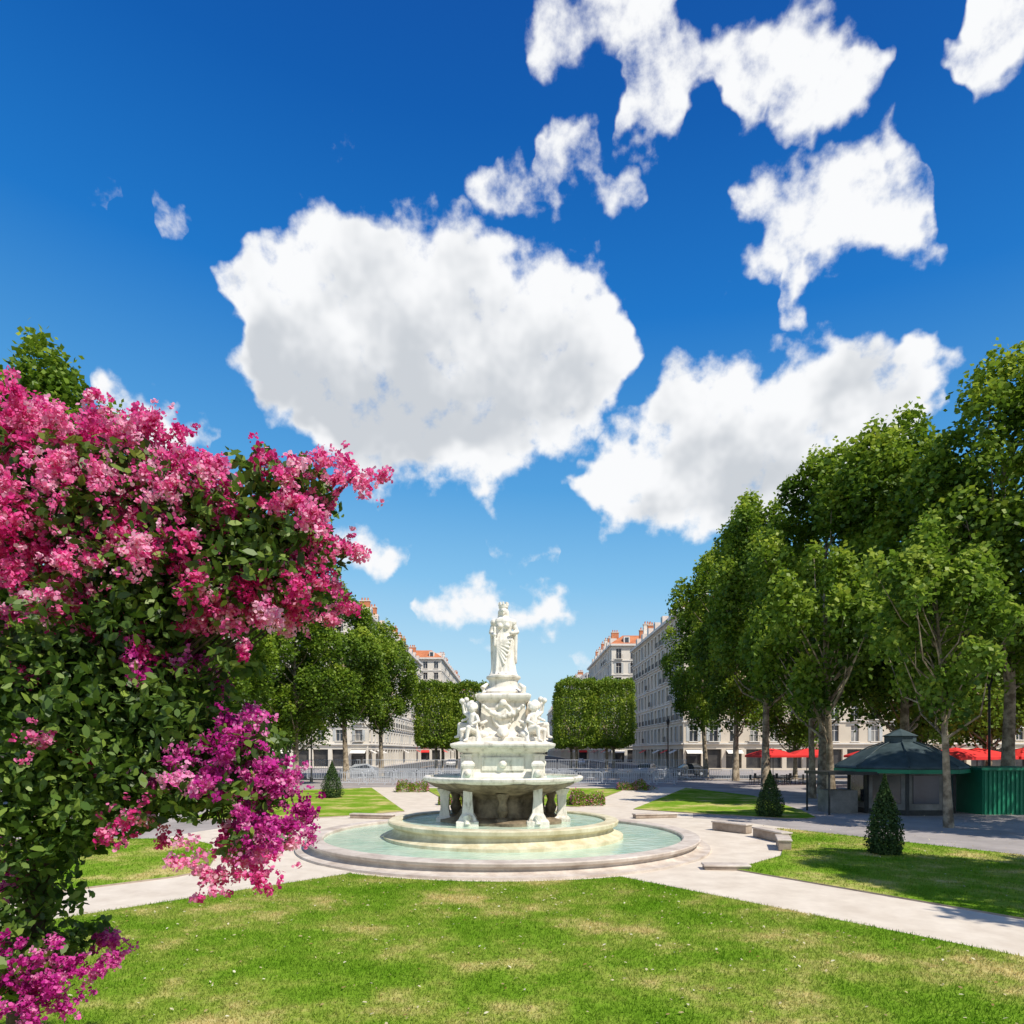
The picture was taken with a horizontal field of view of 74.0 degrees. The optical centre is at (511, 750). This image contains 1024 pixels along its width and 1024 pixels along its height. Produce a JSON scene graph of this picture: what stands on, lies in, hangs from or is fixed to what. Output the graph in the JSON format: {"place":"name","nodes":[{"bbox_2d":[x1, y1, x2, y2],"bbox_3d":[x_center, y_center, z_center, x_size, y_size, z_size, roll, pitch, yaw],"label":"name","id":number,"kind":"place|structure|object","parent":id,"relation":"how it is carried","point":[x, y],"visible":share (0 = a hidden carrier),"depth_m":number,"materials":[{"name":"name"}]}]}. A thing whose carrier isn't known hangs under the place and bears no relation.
{"place":"outdoors","nodes":[
{"label":"outdoors","id":0,"kind":"place"},
{"bbox_2d":[0,837,214,893],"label":"grass lawn","id":1,"kind":"structure","parent":0,"point":[138,860],"depth_m":17.64,"materials":[{"name":"plant"}]},
{"bbox_2d":[232,698,254,717],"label":"plane tree","id":2,"kind":"object","parent":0,"point":[240,706],"depth_m":60.84,"materials":[{"name":"green plant"}]},
{"bbox_2d":[198,788,404,819],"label":"grass lawn","id":3,"kind":"structure","parent":0,"point":[359,800],"depth_m":38.18,"materials":[{"name":"plant"}]},
{"bbox_2d":[320,761,344,797],"bbox_3d":[-11.360,1.773,43.017,1.546,2.374,1.523,0,0,0],"label":"conical shrub","id":4,"kind":"object","parent":3,"relation":"on","point":[336,783],"visible":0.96,"depth_m":42.74,"materials":[{"name":"green plant"}]},
{"bbox_2d":[0,871,1023,1023],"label":"grass lawn","id":5,"kind":"structure","parent":0,"point":[877,973],"depth_m":9.44,"materials":[{"name":"plant"}]},
{"bbox_2d":[0,365,394,1023],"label":"crape myrtle bush","id":6,"kind":"object","parent":5,"relation":"on","point":[168,565],"visible":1,"depth_m":4.00,"materials":[{"name":"pink plant"}]},
{"bbox_2d":[0,0,1023,722],"label":"sky","id":7,"kind":"structure","parent":0,"point":[589,278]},
{"bbox_2d":[1,761,1023,854],"bbox_3d":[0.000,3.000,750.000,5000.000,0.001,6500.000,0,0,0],"label":"ground","id":8,"kind":"structure","parent":0,"point":[981,836],"depth_m":29.33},
{"bbox_2d":[0,317,138,816],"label":"plane tree","id":9,"kind":"object","parent":8,"relation":"on","point":[56,378],"visible":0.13,"depth_m":30.48,"materials":[{"name":"green plant"}]},
{"bbox_2d":[199,624,299,763],"bbox_3d":[-21.326,-6.043,48.554,11.200,18.090,9.505,0,0,-3],"label":"plane tree","id":10,"kind":"object","parent":8,"relation":"on","point":[263,651],"visible":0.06,"depth_m":49.87,"materials":[{"name":"green plant"}]},
{"bbox_2d":[241,598,361,785],"bbox_3d":[-18.391,-5.931,58.848,11.124,17.870,10.262,0,0,-1],"label":"plane tree","id":11,"kind":"object","parent":8,"relation":"on","point":[310,687],"visible":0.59,"depth_m":57.70,"materials":[{"name":"green plant"}]},
{"bbox_2d":[224,613,422,767],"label":"facade","id":12,"kind":"structure","parent":8,"relation":"on","point":[363,744],"depth_m":119.50,"materials":[{"name":"beige stone"}]},
{"bbox_2d":[297,576,401,780],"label":"plane tree","id":13,"kind":"object","parent":8,"relation":"on","point":[366,653],"visible":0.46,"depth_m":68.12,"materials":[{"name":"green plant"}]},
{"bbox_2d":[337,772,362,784],"bbox_3d":[-14.500,2.432,60.843,2.260,1.125,0.700,0,0,-1],"label":"crowd barrier","id":14,"kind":"object","parent":8,"relation":"on","point":[348,777],"visible":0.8,"depth_m":60.82,"materials":[{"name":"metal"}]},
{"bbox_2d":[363,772,388,784],"bbox_3d":[-12.200,2.432,60.922,2.260,1.125,0.700,0,0,-1],"label":"crowd barrier","id":15,"kind":"object","parent":8,"relation":"on","point":[370,777],"visible":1,"depth_m":60.90,"materials":[{"name":"metal"}]},
{"bbox_2d":[374,769,395,779],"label":"crowd barrier","id":16,"kind":"object","parent":8,"relation":"on","point":[380,774],"visible":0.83,"depth_m":70.08,"materials":[{"name":"metal"}]},
{"bbox_2d":[414,772,439,782],"bbox_3d":[-7.600,2.432,60.708,2.261,1.125,0.700,0,0,-5],"label":"crowd barrier","id":17,"kind":"object","parent":8,"relation":"on","point":[421,775],"visible":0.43,"depth_m":60.64,"materials":[{"name":"metal"}]},
{"bbox_2d":[547,709,560,757],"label":"facade","id":18,"kind":"structure","parent":8,"relation":"on","point":[553,752],"depth_m":378.23,"materials":[{"name":"beige stone"}]},
{"bbox_2d":[576,772,600,783],"bbox_3d":[6.900,2.432,61.202,2.261,1.125,0.700,0,0,0],"label":"crowd barrier","id":19,"kind":"object","parent":8,"relation":"on","point":[588,778],"visible":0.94,"depth_m":61.19,"materials":[{"name":"metal"}]},
{"bbox_2d":[582,770,605,781],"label":"crowd barrier","id":20,"kind":"object","parent":8,"relation":"on","point":[595,773],"visible":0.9,"depth_m":66.26,"materials":[{"name":"metal"}]},
{"bbox_2d":[587,644,635,762],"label":"facade","id":21,"kind":"structure","parent":8,"relation":"on","point":[614,660],"depth_m":165.50,"materials":[{"name":"beige stone"}]},
{"bbox_2d":[611,636,638,643],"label":"roof","id":22,"kind":"structure","parent":21,"relation":"on","point":[632,640],"depth_m":166.00,"materials":[{"name":"tile"}]},
{"bbox_2d":[595,630,618,655],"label":"chimneys","id":23,"kind":"object","parent":22,"relation":"on","point":[614,634],"visible":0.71,"depth_m":177.09,"materials":[{"name":"brick"}]},
{"bbox_2d":[592,636,629,661],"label":"dormers","id":24,"kind":"object","parent":22,"relation":"attached to","point":[626,639],"visible":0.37,"depth_m":167.97,"materials":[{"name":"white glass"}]},
{"bbox_2d":[602,772,626,784],"bbox_3d":[9.200,2.432,61.083,2.261,1.125,0.700,0,0,5],"label":"crowd barrier","id":25,"kind":"object","parent":8,"relation":"on","point":[614,777],"visible":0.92,"depth_m":61.08,"materials":[{"name":"metal"}]},
{"bbox_2d":[627,772,651,783],"bbox_3d":[11.500,2.432,61.081,2.260,1.125,0.700,0,0,-5],"label":"crowd barrier","id":26,"kind":"object","parent":8,"relation":"on","point":[641,776],"visible":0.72,"depth_m":61.02,"materials":[{"name":"metal"}]},
{"bbox_2d":[653,772,677,784],"bbox_3d":[13.800,2.432,61.014,2.261,1.125,0.700,0,0,-3],"label":"crowd barrier","id":27,"kind":"object","parent":8,"relation":"on","point":[665,777],"visible":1,"depth_m":60.99,"materials":[{"name":"metal"}]},
{"bbox_2d":[664,769,684,779],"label":"crowd barrier","id":28,"kind":"object","parent":8,"relation":"on","point":[680,778],"visible":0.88,"depth_m":70.21,"materials":[{"name":"metal"}]},
{"bbox_2d":[687,769,707,779],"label":"crowd barrier","id":29,"kind":"object","parent":8,"relation":"on","point":[703,778],"visible":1,"depth_m":70.03,"materials":[{"name":"metal"}]},
{"bbox_2d":[665,522,762,780],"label":"plane tree","id":30,"kind":"object","parent":8,"relation":"on","point":[730,698],"visible":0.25,"depth_m":67.20,"materials":[{"name":"green plant"}]},
{"bbox_2d":[709,769,730,779],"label":"crowd barrier","id":31,"kind":"object","parent":8,"relation":"on","point":[711,778],"visible":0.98,"depth_m":69.88,"materials":[{"name":"metal"}]},
{"bbox_2d":[630,607,895,769],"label":"facade","id":32,"kind":"structure","parent":8,"relation":"on","point":[654,711],"depth_m":109.23,"materials":[{"name":"stone"}]},
{"bbox_2d":[704,488,828,786],"bbox_3d":[21.854,-9.712,57.056,11.052,25.429,13.023,0,0,13],"label":"plane tree","id":33,"kind":"object","parent":8,"relation":"on","point":[750,521],"visible":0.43,"depth_m":55.63,"materials":[{"name":"green plant"}]},
{"bbox_2d":[745,749,796,784],"bbox_3d":[22.800,1.350,60.000,3.280,3.300,3.200,0,0,-6],"label":"red parasol","id":34,"kind":"object","parent":8,"relation":"on","point":[775,753],"visible":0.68,"depth_m":59.23,"materials":[{"name":"fabric"}]},
{"bbox_2d":[754,749,791,782],"bbox_3d":[24.600,1.350,64.000,3.280,3.300,3.200,0,0,-11],"label":"red parasol","id":35,"kind":"object","parent":8,"relation":"on","point":[776,775],"visible":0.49,"depth_m":63.77,"materials":[{"name":"fabric"}]},
{"bbox_2d":[786,748,817,784],"bbox_3d":[26.300,1.350,60.600,3.280,3.300,3.200,0,0,6],"label":"red parasol","id":36,"kind":"object","parent":8,"relation":"on","point":[802,753],"visible":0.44,"depth_m":60.05,"materials":[{"name":"fabric"}]},
{"bbox_2d":[738,435,879,793],"bbox_3d":[21.640,-9.093,47.578,10.887,24.234,12.233,0,0,17],"label":"plane tree","id":37,"kind":"object","parent":8,"relation":"on","point":[777,548],"visible":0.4,"depth_m":46.32,"materials":[{"name":"green plant"}]},
{"bbox_2d":[735,550,895,798],"bbox_3d":[19.107,-4.920,43.786,7.075,15.896,8.971,0,0,-38],"label":"plane tree","id":38,"kind":"object","parent":8,"relation":"on","point":[757,627],"visible":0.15,"depth_m":43.20,"materials":[{"name":"green plant"}]},
{"bbox_2d":[742,540,895,788],"bbox_3d":[16.912,-4.333,36.836,7.397,14.718,9.379,0,0,10],"label":"plane tree","id":39,"kind":"object","parent":8,"relation":"on","point":[844,636],"visible":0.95,"depth_m":36.02,"materials":[{"name":"green plant"}]},
{"bbox_2d":[804,729,970,815],"bbox_3d":[18.377,0.950,33.600,7.153,4.100,5.506,0,0,0],"label":"kiosk","id":40,"kind":"object","parent":8,"relation":"on","point":[907,764],"visible":0.91,"depth_m":32.06,"materials":[{"name":"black metal"}]},
{"bbox_2d":[837,676,982,745],"bbox_3d":[35.134,-4.090,60.307,13.068,14.199,10.809,0,0,7],"label":"plane tree","id":41,"kind":"object","parent":8,"relation":"on","point":[922,729],"visible":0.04,"depth_m":59.50,"materials":[{"name":"green plant"}]},
{"bbox_2d":[802,396,1021,732],"bbox_3d":[24.220,-9.358,42.501,11.932,24.727,12.935,0,0,-30],"label":"plane tree","id":42,"kind":"object","parent":8,"relation":"on","point":[883,470],"visible":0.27,"depth_m":40.81,"materials":[{"name":"green plant"}]},
{"bbox_2d":[855,509,1023,827],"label":"plane tree","id":43,"kind":"object","parent":8,"relation":"on","point":[918,590],"visible":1,"depth_m":25.90,"materials":[{"name":"green plant"}]},
{"bbox_2d":[865,337,1023,765],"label":"plane tree","id":44,"kind":"object","parent":8,"relation":"on","point":[999,524],"visible":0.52,"depth_m":34.41,"materials":[{"name":"green plant"}]},
{"bbox_2d":[889,689,1002,749],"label":"plane tree","id":45,"kind":"object","parent":8,"relation":"on","point":[937,746],"depth_m":69.66,"materials":[{"name":"green plant"}]},
{"bbox_2d":[941,746,997,759],"bbox_3d":[28.400,1.350,43.500,3.280,3.300,3.200,0,0,-17],"label":"red parasol","id":46,"kind":"object","parent":8,"relation":"on","point":[961,753],"visible":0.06,"depth_m":42.28,"materials":[{"name":"fabric"}]},
{"bbox_2d":[925,726,1023,765],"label":"facade","id":47,"kind":"structure","parent":8,"relation":"on","point":[1019,741],"depth_m":107.01,"materials":[{"name":"beige stone"}]},
{"bbox_2d":[929,633,1023,765],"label":"plane tree","id":48,"kind":"object","parent":8,"relation":"on","point":[977,730],"visible":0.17,"depth_m":45.09,"materials":[{"name":"green plant"}]},
{"bbox_2d":[987,676,992,765],"bbox_3d":[26.000,-0.650,37.000,0.480,7.300,0.416,0,0,0],"label":"street lamp","id":49,"kind":"object","parent":8,"relation":"on","point":[989,724],"visible":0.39,"depth_m":36.95,"materials":[{"name":"black metal"}]},
{"bbox_2d":[956,766,1023,814],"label":"green hut","id":50,"kind":"object","parent":8,"relation":"on","point":[989,790],"visible":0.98,"depth_m":31.90,"materials":[{"name":"paint"}]},
{"bbox_2d":[967,747,1018,765],"bbox_3d":[31.500,1.350,46.000,3.280,3.300,3.200,0,0,-11],"label":"red parasol","id":51,"kind":"object","parent":8,"relation":"on","point":[993,753],"visible":0.05,"depth_m":45.17,"materials":[{"name":"fabric"}]},
{"bbox_2d":[1015,747,1023,765],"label":"red parasol","id":52,"kind":"object","parent":8,"relation":"on","point":[1019,752],"visible":0.04,"depth_m":45.60,"materials":[{"name":"fabric"}]},
{"bbox_2d":[9,787,1023,955],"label":"sand path","id":53,"kind":"structure","parent":0,"point":[983,930],"depth_m":14.96,"materials":[{"name":"soil"}]},
{"bbox_2d":[349,813,395,818],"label":"stone block","id":54,"kind":"structure","parent":53,"relation":"on","point":[373,815],"depth_m":30.04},
{"bbox_2d":[394,779,428,791],"bbox_3d":[-7.470,2.510,50.025,2.715,0.973,2.562,0,0,0],"label":"flower bed","id":55,"kind":"object","parent":53,"relation":"on","point":[410,786],"visible":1,"depth_m":49.50,"materials":[{"name":"green plant"}]},
{"bbox_2d":[295,674,710,880],"bbox_3d":[-0.280,0.265,22.200,13.000,5.470,13.000,0,0,0],"label":"fountain","id":56,"kind":"object","parent":53,"relation":"on","point":[502,823],"visible":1,"depth_m":20.26,"materials":[{"name":"stone"}]},
{"bbox_2d":[489,602,518,674],"bbox_3d":[-0.299,-3.641,22.168,0.854,2.418,0.857,0,0,37],"label":"statue","id":57,"kind":"object","parent":56,"relation":"on","point":[503,640],"visible":0.91,"depth_m":22.00,"materials":[{"name":"stone"}]},
{"bbox_2d":[616,778,657,789],"bbox_3d":[9.634,2.538,51.996,3.262,0.914,2.598,0,0,0],"label":"flower bed","id":58,"kind":"object","parent":53,"relation":"on","point":[634,785],"visible":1,"depth_m":51.65,"materials":[{"name":"green plant"}]},
{"bbox_2d":[632,812,677,818],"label":"stone block","id":59,"kind":"structure","parent":53,"relation":"on","point":[656,815],"depth_m":30.24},
{"bbox_2d":[701,862,750,869],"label":"stone block","id":60,"kind":"structure","parent":53,"relation":"on","point":[720,866],"depth_m":16.99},
{"bbox_2d":[711,820,752,833],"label":"stone block","id":61,"kind":"structure","parent":53,"relation":"on","point":[735,827],"depth_m":24.99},
{"bbox_2d":[752,826,792,840],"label":"stone block","id":62,"kind":"structure","parent":53,"relation":"on","point":[764,833],"depth_m":22.86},
{"bbox_2d":[775,834,792,850],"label":"stone block","id":63,"kind":"structure","parent":53,"relation":"on","point":[783,841],"depth_m":20.32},
{"bbox_2d":[429,788,622,806],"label":"grass lawn","id":64,"kind":"structure","parent":0,"point":[587,791],"depth_m":48.30,"materials":[{"name":"plant"}]},
{"bbox_2d":[556,787,605,805],"bbox_3d":[3.800,2.491,37.470,2.744,1.016,2.183,0,0,0],"label":"flower bed","id":65,"kind":"object","parent":64,"relation":"on","point":[580,797],"visible":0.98,"depth_m":37.11,"materials":[{"name":"green plant"}]},
{"bbox_2d":[280,755,846,777],"bbox_3d":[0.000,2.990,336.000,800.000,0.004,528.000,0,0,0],"label":"road","id":66,"kind":"structure","parent":0,"point":[562,763],"depth_m":109.82,"materials":[{"name":"asphalt"}]},
{"bbox_2d":[245,676,326,768],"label":"plane tree","id":67,"kind":"object","parent":66,"relation":"on","point":[302,741],"visible":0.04,"depth_m":74.83,"materials":[{"name":"green plant"}]},
{"bbox_2d":[300,760,327,776],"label":"fence panel","id":68,"kind":"object","parent":66,"relation":"on","point":[315,768],"visible":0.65,"depth_m":74.93,"materials":[{"name":"metal"}]},
{"bbox_2d":[341,764,377,774],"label":"parked car","id":69,"kind":"object","parent":66,"relation":"on","point":[362,766],"visible":0.26,"depth_m":79.28,"materials":[{"name":"silver metal"}]},
{"bbox_2d":[363,760,393,777],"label":"fence panel","id":70,"kind":"object","parent":66,"relation":"on","point":[378,767],"visible":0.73,"depth_m":75.36,"materials":[{"name":"metal"}]},
{"bbox_2d":[344,618,429,775],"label":"plane tree","id":71,"kind":"object","parent":66,"relation":"on","point":[380,719],"visible":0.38,"depth_m":80.42,"materials":[{"name":"green plant"}]},
{"bbox_2d":[392,760,425,777],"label":"fence panel","id":72,"kind":"object","parent":66,"relation":"on","point":[410,766],"visible":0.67,"depth_m":74.95,"materials":[{"name":"metal"}]},
{"bbox_2d":[412,679,458,773],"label":"clipped lime tree","id":73,"kind":"object","parent":66,"relation":"on","point":[437,739],"visible":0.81,"depth_m":85.90,"materials":[{"name":"green plant"}]},
{"bbox_2d":[419,657,462,760],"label":"facade","id":74,"kind":"structure","parent":66,"relation":"on","point":[437,668],"depth_m":200.30,"materials":[{"name":"beige stone"}]},
{"bbox_2d":[416,650,440,656],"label":"roof","id":75,"kind":"structure","parent":74,"relation":"on","point":[422,653],"depth_m":201.35,"materials":[{"name":"tile"}]},
{"bbox_2d":[429,651,460,680],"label":"dormers","id":76,"kind":"object","parent":75,"relation":"on","point":[431,653],"visible":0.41,"depth_m":203.39,"materials":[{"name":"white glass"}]},
{"bbox_2d":[422,690,461,771],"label":"clipped lime tree","id":77,"kind":"object","parent":66,"relation":"on","point":[442,751],"visible":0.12,"depth_m":97.65,"materials":[{"name":"green plant"}]},
{"bbox_2d":[428,760,458,769],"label":"fence panel","id":78,"kind":"object","parent":66,"relation":"on","point":[441,768],"visible":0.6,"depth_m":75.06,"materials":[{"name":"metal"}]},
{"bbox_2d":[438,695,471,767],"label":"clipped lime tree","id":79,"kind":"object","parent":66,"relation":"on","point":[456,764],"visible":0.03,"depth_m":109.83,"materials":[{"name":"green plant"}]},
{"bbox_2d":[448,679,488,742],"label":"clipped lime tree","id":80,"kind":"object","parent":66,"relation":"on","point":[472,685],"visible":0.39,"depth_m":86.38,"materials":[{"name":"green plant"}]},
{"bbox_2d":[551,688,588,767],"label":"clipped lime tree","id":81,"kind":"object","parent":66,"relation":"on","point":[570,748],"visible":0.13,"depth_m":103.35,"materials":[{"name":"green plant"}]},
{"bbox_2d":[558,760,589,776],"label":"fence panel","id":82,"kind":"object","parent":66,"relation":"on","point":[577,766],"visible":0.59,"depth_m":74.59,"materials":[{"name":"metal"}]},
{"bbox_2d":[302,757,846,778],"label":"kerb","id":83,"kind":"structure","parent":66,"relation":"on","point":[624,771],"depth_m":71.65,"materials":[{"name":"stone"}]},
{"bbox_2d":[561,680,588,759],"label":"facade","id":84,"kind":"structure","parent":66,"relation":"on","point":[582,753],"depth_m":234.13,"materials":[{"name":"beige stone"}]},
{"bbox_2d":[552,675,600,771],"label":"clipped lime tree","id":85,"kind":"object","parent":66,"relation":"on","point":[577,741],"visible":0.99,"depth_m":85.93,"materials":[{"name":"green plant"}]},
{"bbox_2d":[589,760,621,777],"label":"fence panel","id":86,"kind":"object","parent":66,"relation":"on","point":[604,768],"visible":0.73,"depth_m":74.59,"materials":[{"name":"metal"}]},
{"bbox_2d":[585,686,627,770],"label":"clipped lime tree","id":87,"kind":"object","parent":66,"relation":"on","point":[606,760],"visible":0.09,"depth_m":96.20,"materials":[{"name":"green plant"}]},
{"bbox_2d":[590,676,637,773],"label":"clipped lime tree","id":88,"kind":"object","parent":66,"relation":"on","point":[612,741],"visible":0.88,"depth_m":86.50,"materials":[{"name":"green plant"}]},
{"bbox_2d":[622,760,657,777],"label":"fence panel","id":89,"kind":"object","parent":66,"relation":"on","point":[639,767],"visible":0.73,"depth_m":74.64,"materials":[{"name":"metal"}]},
{"bbox_2d":[634,763,658,775],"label":"parked car","id":90,"kind":"object","parent":66,"relation":"on","point":[642,765],"visible":0.33,"depth_m":81.36,"materials":[{"name":"silver metal"}]},
{"bbox_2d":[666,719,669,777],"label":"street lamp","id":91,"kind":"object","parent":66,"relation":"on","point":[667,721],"visible":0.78,"depth_m":73.96,"materials":[{"name":"black metal"}]},
{"bbox_2d":[655,760,688,777],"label":"fence panel","id":92,"kind":"object","parent":66,"relation":"on","point":[672,768],"visible":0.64,"depth_m":75.11,"materials":[{"name":"metal"}]},
{"bbox_2d":[669,763,702,775],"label":"parked car","id":93,"kind":"object","parent":66,"relation":"on","point":[694,766],"visible":0.53,"depth_m":80.22,"materials":[{"name":"black metal"}]},
{"bbox_2d":[659,594,726,776],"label":"plane tree","id":94,"kind":"object","parent":66,"relation":"on","point":[694,707],"visible":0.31,"depth_m":77.75,"materials":[{"name":"green plant"}]},
{"bbox_2d":[741,675,844,777],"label":"plane tree","id":95,"kind":"object","parent":66,"relation":"on","point":[794,731],"visible":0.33,"depth_m":70.89,"materials":[{"name":"green plant"}]},
{"bbox_2d":[633,788,815,818],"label":"grass lawn","id":96,"kind":"structure","parent":0,"point":[701,801],"depth_m":36.78,"materials":[{"name":"plant"}]},
{"bbox_2d":[754,770,784,816],"bbox_3d":[11.736,1.897,30.810,1.343,2.127,1.369,0,0,0],"label":"conical shrub","id":97,"kind":"object","parent":96,"relation":"on","point":[767,805],"visible":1,"depth_m":30.55,"materials":[{"name":"green plant"}]},
{"bbox_2d":[736,828,1023,919],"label":"grass lawn","id":98,"kind":"structure","parent":0,"point":[847,862],"depth_m":16.63,"materials":[{"name":"plant"}]},
{"bbox_2d":[68,806,1023,1023],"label":"fallen leaves","id":99,"kind":"object","parent":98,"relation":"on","point":[992,1004],"visible":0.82,"depth_m":10.18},
{"bbox_2d":[863,774,905,855],"bbox_3d":[10.726,1.799,19.509,1.098,2.335,1.102,0,0,0],"label":"conical shrub","id":100,"kind":"object","parent":98,"relation":"on","point":[889,842],"visible":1,"depth_m":19.30,"materials":[{"name":"green plant"}]},
{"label":"roof","id":101,"kind":"object","parent":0,"visible":0},
{"bbox_2d":[636,597,709,644],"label":"dormers","id":102,"kind":"object","parent":101,"relation":"on","point":[656,625],"visible":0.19,"depth_m":128.95,"materials":[{"name":"white glass"}]},
{"bbox_2d":[638,593,707,638],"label":"chimneys","id":103,"kind":"object","parent":101,"relation":"on","point":[646,627],"visible":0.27,"depth_m":142.72,"materials":[{"name":"brick"}]},
{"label":"roof","id":104,"kind":"object","parent":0,"visible":0},
{"bbox_2d":[359,598,416,651],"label":"chimneys","id":105,"kind":"object","parent":104,"relation":"on","point":[367,602],"visible":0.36,"depth_m":129.41,"materials":[{"name":"brick"}]},
{"bbox_2d":[365,607,418,659],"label":"dormers","id":106,"kind":"object","parent":104,"relation":"on","point":[410,650],"visible":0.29,"depth_m":135.84,"materials":[{"name":"white glass"}]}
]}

